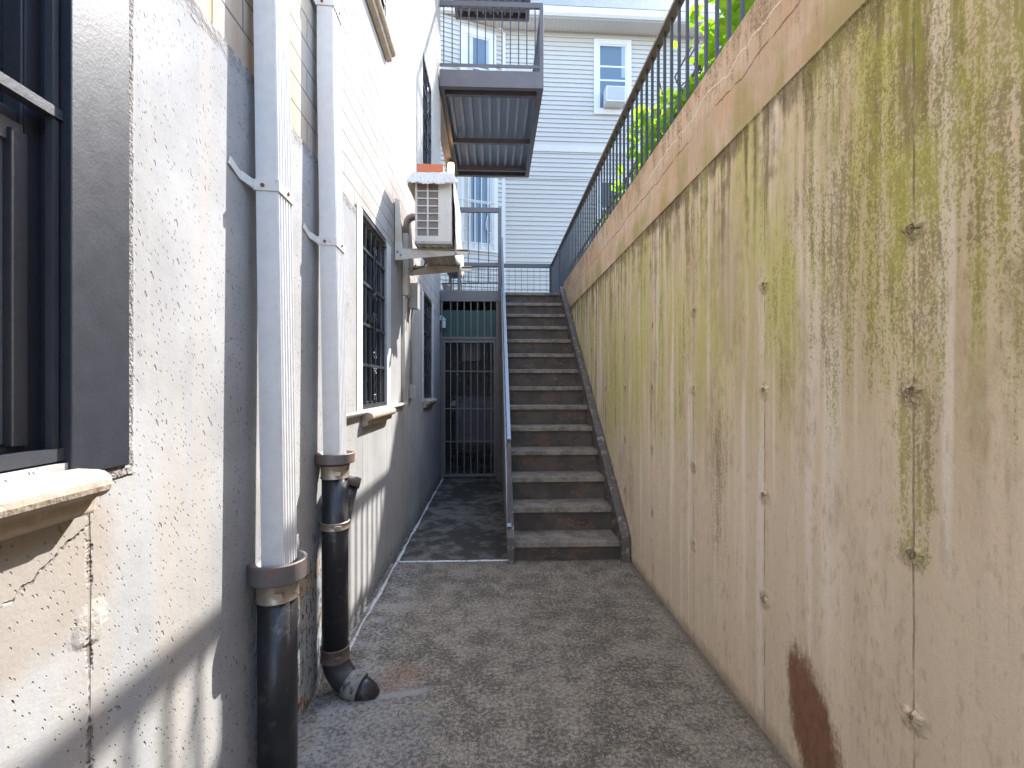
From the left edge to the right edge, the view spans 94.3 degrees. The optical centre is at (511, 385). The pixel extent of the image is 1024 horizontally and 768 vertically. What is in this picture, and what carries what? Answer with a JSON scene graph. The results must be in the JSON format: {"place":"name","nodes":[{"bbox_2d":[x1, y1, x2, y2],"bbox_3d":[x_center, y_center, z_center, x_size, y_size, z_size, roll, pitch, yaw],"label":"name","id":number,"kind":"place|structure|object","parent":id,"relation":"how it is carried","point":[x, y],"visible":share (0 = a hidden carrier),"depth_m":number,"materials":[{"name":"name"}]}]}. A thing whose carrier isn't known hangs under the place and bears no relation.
{"place":"outdoors","nodes":[
{"label":"outdoors","id":0,"kind":"place"},
{"bbox_2d":[447,272,461,289],"bbox_3d":[-0.895,-1.571,7.457,0.267,0.488,0.288,0,0,-2],"label":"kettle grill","id":1,"kind":"object","parent":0,"point":[453,275],"visible":0.41,"depth_m":7.39,"materials":[{"name":"black metal"}]},
{"bbox_2d":[298,452,791,767],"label":"floor","id":2,"kind":"structure","parent":0,"point":[584,663],"depth_m":2.15,"materials":[{"name":"concrete"}]},
{"bbox_2d":[0,0,440,767],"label":"apartment building","id":3,"kind":"structure","parent":2,"relation":"on","point":[130,532],"depth_m":1.10,"materials":[{"name":"paint"}]},
{"bbox_2d":[0,0,112,541],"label":"window","id":4,"kind":"structure","parent":3,"relation":"in","point":[27,505],"depth_m":0.79,"materials":[{"name":"black metal"}]},
{"bbox_2d":[228,0,296,567],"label":"downspout","id":5,"kind":"object","parent":3,"relation":"attached to","point":[271,184],"visible":0.95,"depth_m":1.45,"materials":[{"name":"white metal"}]},
{"bbox_2d":[303,0,346,454],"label":"downspout","id":6,"kind":"object","parent":3,"relation":"attached to","point":[329,240],"visible":0.94,"depth_m":1.97,"materials":[{"name":"white metal"}]},
{"bbox_2d":[346,402,406,418],"bbox_3d":[-0.845,0.145,3.015,0.036,0.036,1.770,0,0,-2],"label":"window sill","id":7,"kind":"object","parent":3,"relation":"attached to","point":[355,414],"visible":0.74,"depth_m":2.75,"materials":[{"name":"beige paint"}]},
{"bbox_2d":[362,211,395,427],"bbox_3d":[-0.889,-0.395,3.008,0.181,1.261,0.644,0,0,-2],"label":"window","id":8,"kind":"structure","parent":3,"relation":"in","point":[372,267],"depth_m":3.09,"materials":[{"name":"black metal"}]},
{"bbox_2d":[366,0,395,62],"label":"window sill","id":9,"kind":"structure","parent":3,"relation":"in","point":[376,7],"depth_m":3.05,"materials":[{"name":"beige metal"}]},
{"bbox_2d":[409,385,415,398],"bbox_3d":[-0.887,0.050,4.229,0.045,0.120,0.080,0,0,-2],"label":"outlet box","id":10,"kind":"object","parent":3,"relation":"attached to","point":[412,391],"visible":1,"depth_m":4.19,"materials":[{"name":"grey metal"}]},
{"bbox_2d":[408,282,419,383],"bbox_3d":[-0.869,-0.463,4.220,0.081,0.895,0.130,0,0,-2],"label":"disconnect box","id":11,"kind":"object","parent":3,"relation":"attached to","point":[413,301],"visible":0.94,"depth_m":4.21,"materials":[{"name":"grey metal"}]},
{"bbox_2d":[417,282,419,310],"bbox_3d":[-0.832,-0.795,4.222,0.007,0.230,0.130,0,0,-2],"label":"box door","id":12,"kind":"structure","parent":11,"relation":"in","point":[418,286],"depth_m":4.21,"materials":[{"name":"grey metal"}]},
{"bbox_2d":[402,213,426,401],"bbox_3d":[-0.801,-0.642,3.926,0.195,1.545,0.148,0,0,-2],"label":"line set","id":13,"kind":"object","parent":3,"relation":"attached to","point":[408,219],"visible":0.69,"depth_m":3.88,"materials":[{"name":"white plastic"}]},
{"bbox_2d":[423,55,430,163],"bbox_3d":[-1.012,-2.965,5.396,0.116,1.200,0.700,0,0,-2],"label":"window","id":14,"kind":"structure","parent":3,"relation":"in","point":[426,89],"depth_m":5.41,"materials":[{"name":"black metal"}]},
{"bbox_2d":[423,293,437,407],"bbox_3d":[-0.980,-0.395,5.397,0.181,1.261,0.724,0,0,-2],"label":"window","id":15,"kind":"structure","parent":3,"relation":"in","point":[428,402],"depth_m":5.59,"materials":[{"name":"black metal"}]},
{"bbox_2d":[395,198,469,261],"bbox_3d":[-0.604,-1.190,3.627,0.566,0.470,0.061,0,0,-2],"label":"wall bracket","id":16,"kind":"object","parent":3,"relation":"attached to","point":[401,253],"depth_m":3.60,"materials":[{"name":"white metal"}]},
{"bbox_2d":[415,182,457,265],"bbox_3d":[-0.599,-1.305,3.914,0.278,0.530,0.780,0,0,-2],"label":"air conditioner","id":17,"kind":"object","parent":16,"relation":"on","point":[434,216],"visible":0.69,"depth_m":3.54,"materials":[{"name":"white metal"}]},
{"bbox_2d":[406,172,463,277],"bbox_3d":[-0.598,-1.266,3.885,0.383,0.643,0.864,0,0,-2],"label":"cloth cover","id":18,"kind":"object","parent":17,"relation":"on","point":[429,178],"visible":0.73,"depth_m":3.54,"materials":[{"name":"white fabric"}]},
{"bbox_2d":[417,164,444,172],"bbox_3d":[-0.616,-1.620,3.709,0.194,0.064,0.360,0,0,-2],"label":"orange board","id":19,"kind":"object","parent":18,"relation":"on","point":[430,168],"visible":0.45,"depth_m":3.53,"materials":[{"name":"orange wood"}]},
{"bbox_2d":[409,223,472,275],"bbox_3d":[-0.623,-1.185,4.127,0.566,0.470,0.061,0,0,-2],"label":"wall bracket","id":20,"kind":"object","parent":3,"relation":"attached to","point":[433,270],"depth_m":4.10,"materials":[{"name":"metal"}]},
{"bbox_2d":[440,315,445,327],"bbox_3d":[-0.953,-0.890,6.569,0.093,0.170,0.072,0,0,-2],"label":"wall lantern","id":21,"kind":"object","parent":3,"relation":"attached to","point":[443,320],"depth_m":6.55,"materials":[{"name":"grey metal"}]},
{"bbox_2d":[441,98,455,176],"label":"support beam","id":22,"kind":"structure","parent":3,"relation":"attached to","point":[446,148],"depth_m":7.77,"materials":[{"name":"brown wood"}]},
{"bbox_2d":[448,159,453,173],"bbox_3d":[-1.075,-3.837,8.365,0.120,0.294,0.118,0,0,-2],"label":"wall lamp","id":23,"kind":"object","parent":22,"relation":"hanging from","point":[450,166],"visible":0.79,"depth_m":8.32,"materials":[{"name":"white metal"}]},
{"bbox_2d":[439,0,543,177],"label":"balcony","id":24,"kind":"structure","parent":3,"relation":"attached to","point":[491,117],"depth_m":7.19,"materials":[{"name":"grey metal"}]},
{"bbox_2d":[455,0,530,21],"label":"balcony","id":25,"kind":"structure","parent":3,"relation":"attached to","point":[489,14],"depth_m":9.24,"materials":[{"name":"grey metal"}]},
{"bbox_2d":[247,549,307,767],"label":"drain pipe","id":26,"kind":"object","parent":2,"relation":"on","point":[277,594],"visible":0.91,"depth_m":1.45,"materials":[{"name":"black metal"}]},
{"bbox_2d":[315,450,379,701],"bbox_3d":[-0.721,0.801,2.032,0.222,1.035,0.300,0,0,-38],"label":"drain pipe","id":27,"kind":"object","parent":2,"relation":"on","point":[346,678],"visible":0.98,"depth_m":1.98,"materials":[{"name":"black metal"}]},
{"bbox_2d":[350,477,506,649],"bbox_3d":[-0.469,1.287,4.445,0.860,0.008,4.560,0,0,-2],"label":"floor paint line","id":28,"kind":"object","parent":2,"relation":"on","point":[378,595],"visible":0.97,"depth_m":3.49,"materials":[{"name":"white paint"}]},
{"bbox_2d":[443,303,493,468],"bbox_3d":[-0.231,0.020,8.077,1.850,2.550,2.640,0,0,-2],"label":"basement room","id":29,"kind":"object","parent":2,"relation":"on","point":[467,391],"visible":0.09,"depth_m":9.25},
{"bbox_2d":[462,353,493,451],"bbox_3d":[-0.636,0.320,9.268,0.670,1.950,0.030,0,0,-2],"label":"door","id":30,"kind":"structure","parent":29,"relation":"in","point":[467,363],"depth_m":9.25,"materials":[{"name":"black metal"}]},
{"bbox_2d":[441,301,501,478],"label":"security gate","id":31,"kind":"structure","parent":2,"relation":"on","point":[479,420],"depth_m":6.66,"materials":[{"name":"brown metal"}]},
{"bbox_2d":[462,343,478,360],"bbox_3d":[-0.599,-0.495,6.962,0.270,0.260,0.100,0,0,-2],"label":"meter box","id":32,"kind":"object","parent":31,"relation":"attached to","point":[473,349],"visible":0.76,"depth_m":6.91,"materials":[{"name":"grey metal"}]},
{"bbox_2d":[501,238,629,563],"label":"staircase","id":33,"kind":"structure","parent":2,"relation":"on","point":[561,498],"depth_m":4.33,"materials":[{"name":"concrete"}]},
{"bbox_2d":[441,0,723,292],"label":"clapboard house","id":34,"kind":"structure","parent":0,"point":[593,49],"depth_m":12.04,"materials":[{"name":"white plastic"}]},
{"bbox_2d":[456,177,497,252],"bbox_3d":[-0.842,-4.535,11.695,1.048,2.413,0.125,0,0,-20],"label":"window","id":35,"kind":"structure","parent":34,"relation":"in","point":[471,191],"depth_m":11.72,"materials":[{"name":"white plastic"}]},
{"bbox_2d":[460,25,495,70],"bbox_3d":[-0.835,-7.907,11.730,0.931,1.748,0.064,0,0,-20],"label":"window","id":36,"kind":"structure","parent":34,"relation":"in","point":[464,30],"depth_m":11.71,"materials":[{"name":"white plastic"}]},
{"bbox_2d":[486,177,629,179],"bbox_3d":[1.021,-4.960,11.347,4.900,0.060,0.012,0,0,-2],"label":"cable","id":37,"kind":"object","parent":34,"relation":"attached to","point":[552,179],"visible":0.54,"depth_m":11.35,"materials":[{"name":"metal"}]},
{"bbox_2d":[594,38,630,115],"bbox_3d":[2.568,-7.882,12.132,0.970,1.917,0.064,0,0,-3],"label":"window","id":38,"kind":"structure","parent":34,"relation":"in","point":[612,57],"depth_m":12.12,"materials":[{"name":"white plastic"}]},
{"bbox_2d":[597,176,629,224],"bbox_3d":[2.629,-4.522,12.135,0.982,1.655,0.064,0,0,-3],"label":"window","id":39,"kind":"structure","parent":34,"relation":"in","point":[600,176],"depth_m":12.11,"materials":[{"name":"white plastic"}]},
{"bbox_2d":[603,86,625,108],"bbox_3d":[2.578,-7.272,11.957,0.499,0.387,0.325,0,0,-2],"label":"window air conditioner","id":40,"kind":"object","parent":34,"relation":"attached to","point":[614,96],"depth_m":11.81,"materials":[{"name":"white plastic"}]},
{"label":"upper ground","id":41,"kind":"structure","parent":0,"visible":0},
{"bbox_2d":[440,290,500,310],"bbox_3d":[-0.161,-1.257,7.679,2.460,0.154,2.080,0,0,-2],"label":"landing","id":42,"kind":"object","parent":41,"relation":"on","point":[461,297],"visible":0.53,"depth_m":6.63,"materials":[{"name":"grey metal"}]},
{"bbox_2d":[442,284,449,289],"bbox_3d":[-0.965,-1.413,6.968,0.112,0.171,0.110,0,0,-2],"label":"plant pot","id":43,"kind":"object","parent":42,"relation":"on","point":[446,286],"visible":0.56,"depth_m":6.93,"materials":[{"name":"ceramic"}]},
{"bbox_2d":[442,207,501,290],"bbox_3d":[-0.565,-1.914,6.645,0.835,1.161,0.053,0,0,-2],"label":"railing","id":44,"kind":"object","parent":42,"relation":"on","point":[478,210],"visible":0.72,"depth_m":6.63,"materials":[{"name":"grey metal"}]},
{"bbox_2d":[455,263,550,292],"bbox_3d":[-0.151,-1.764,8.598,1.750,0.901,0.045,0,0,-2],"label":"railing","id":45,"kind":"object","parent":42,"relation":"on","point":[521,266],"visible":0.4,"depth_m":8.60,"materials":[{"name":"grey metal"}]},
{"bbox_2d":[595,177,625,235],"bbox_3d":[1.257,-1.833,5.761,0.545,1.066,1.953,0,0,-12],"label":"climbing vine","id":46,"kind":"object","parent":41,"relation":"on","point":[608,207],"visible":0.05,"depth_m":5.89,"materials":[{"name":"green plant"}]},
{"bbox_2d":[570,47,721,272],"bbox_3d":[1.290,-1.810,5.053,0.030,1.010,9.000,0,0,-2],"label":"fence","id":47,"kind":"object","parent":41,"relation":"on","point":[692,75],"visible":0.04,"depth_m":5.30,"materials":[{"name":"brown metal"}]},
{"bbox_2d":[611,46,691,201],"bbox_3d":[1.347,-1.997,4.291,0.664,1.391,1.595,0,0,-2],"label":"climbing vine","id":48,"kind":"object","parent":41,"relation":"on","point":[655,128],"visible":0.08,"depth_m":4.28,"materials":[{"name":"green plant"}]},
{"bbox_2d":[648,0,754,126],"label":"climbing vine","id":49,"kind":"object","parent":41,"relation":"on","point":[723,25],"visible":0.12,"depth_m":2.98,"materials":[{"name":"green plant"}]},
{"label":"ground","id":50,"kind":"structure","parent":0,"visible":0},
{"bbox_2d":[564,0,1023,767],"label":"retaining wall","id":51,"kind":"structure","parent":50,"relation":"on","point":[794,288],"depth_m":1.39,"materials":[{"name":"concrete"}]},
{"bbox_2d":[551,0,755,292],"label":"railing","id":52,"kind":"object","parent":51,"relation":"on","point":[560,264],"visible":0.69,"depth_m":3.50,"materials":[{"name":"black metal"}]}
]}

